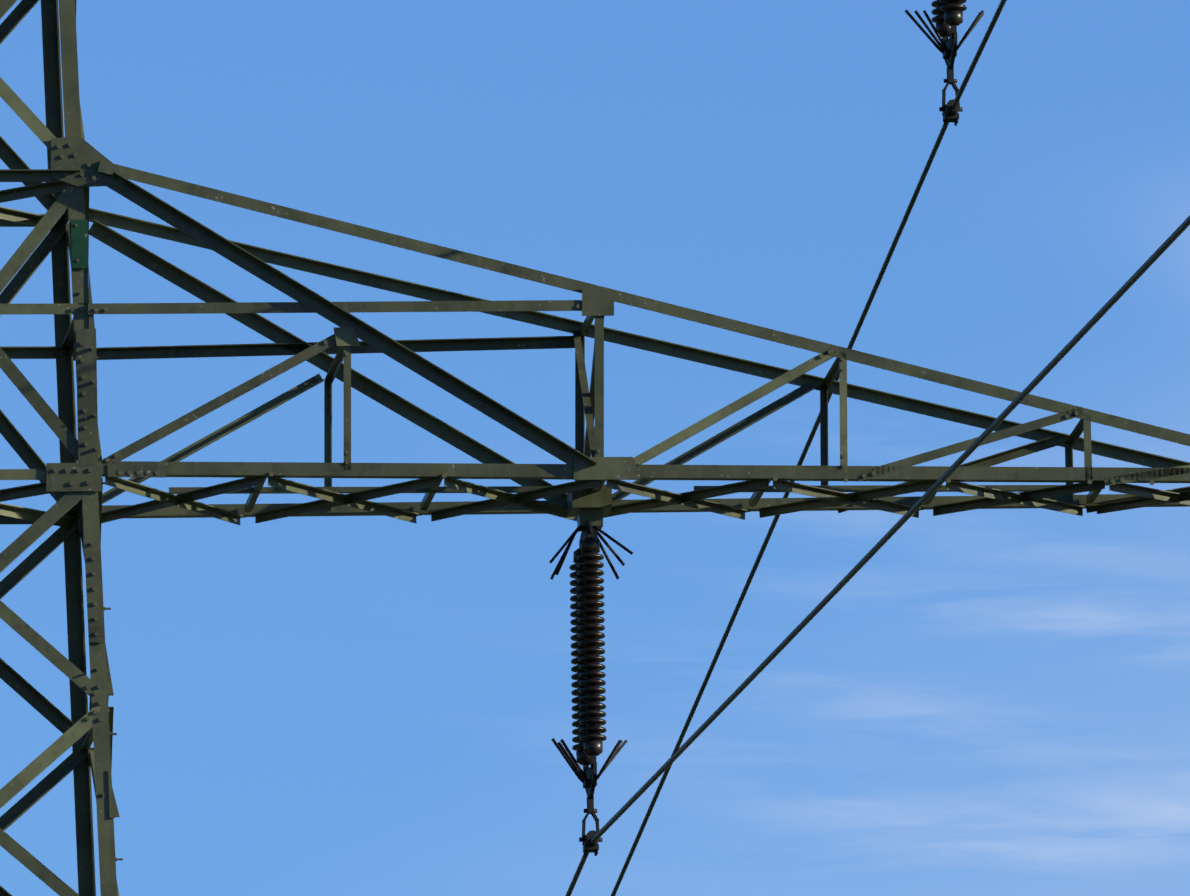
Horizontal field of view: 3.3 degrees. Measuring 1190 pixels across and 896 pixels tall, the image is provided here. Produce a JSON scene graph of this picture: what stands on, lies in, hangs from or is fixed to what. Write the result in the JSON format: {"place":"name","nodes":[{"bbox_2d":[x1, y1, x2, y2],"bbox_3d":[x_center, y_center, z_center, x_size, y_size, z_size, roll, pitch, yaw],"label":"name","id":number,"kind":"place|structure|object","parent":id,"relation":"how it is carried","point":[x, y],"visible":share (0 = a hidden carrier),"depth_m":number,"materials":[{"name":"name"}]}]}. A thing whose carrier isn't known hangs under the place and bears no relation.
{"place":"outdoors","nodes":[
{"label":"outdoors","id":0,"kind":"place"},
{"bbox_2d":[0,0,118,895],"bbox_3d":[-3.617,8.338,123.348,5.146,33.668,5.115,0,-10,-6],"label":"pylon tower","id":1,"kind":"structure","parent":0,"point":[83,729],"depth_m":124.75,"materials":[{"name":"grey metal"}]},
{"bbox_2d":[46,136,122,860],"bbox_3d":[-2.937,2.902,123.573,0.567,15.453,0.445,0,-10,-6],"label":"joint plate bolts","id":2,"kind":"object","parent":1,"relation":"attached to","point":[84,474],"visible":1,"depth_m":124.23,"materials":[{"name":"grey metal"}]},
{"bbox_2d":[73,160,1189,539],"bbox_3d":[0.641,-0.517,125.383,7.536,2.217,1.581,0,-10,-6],"label":"cross arm","id":3,"kind":"object","parent":1,"relation":"attached to","point":[587,466],"visible":0.98,"depth_m":125.07},
{"bbox_2d":[549,520,632,855],"bbox_3d":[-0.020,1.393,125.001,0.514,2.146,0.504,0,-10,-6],"label":"insulator string","id":4,"kind":"object","parent":3,"relation":"hanging from","point":[587,661],"visible":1,"depth_m":124.86,"materials":[{"name":"ceramic"}]},
{"bbox_2d":[565,215,1189,895],"bbox_3d":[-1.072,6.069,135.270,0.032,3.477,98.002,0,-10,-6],"label":"conductor","id":5,"kind":"object","parent":4,"relation":"attached to","point":[1041,375],"visible":0.96,"depth_m":108.76,"materials":[{"name":"grey"}]},
{"bbox_2d":[0,0,1189,895],"label":"sky","id":6,"kind":"structure","parent":0,"point":[996,702],"materials":[{"name":"blue"}]},
{"bbox_2d":[611,0,1006,895],"bbox_3d":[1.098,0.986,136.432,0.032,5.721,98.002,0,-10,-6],"label":"conductor","id":7,"kind":"object","parent":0,"point":[851,344],"visible":0.88,"depth_m":133.47,"materials":[{"name":"grey"}]},
{"bbox_2d":[905,0,983,125],"bbox_3d":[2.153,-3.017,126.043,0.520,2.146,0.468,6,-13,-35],"label":"insulator string","id":8,"kind":"object","parent":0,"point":[948,19],"visible":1,"depth_m":125.86,"materials":[{"name":"ceramic"}]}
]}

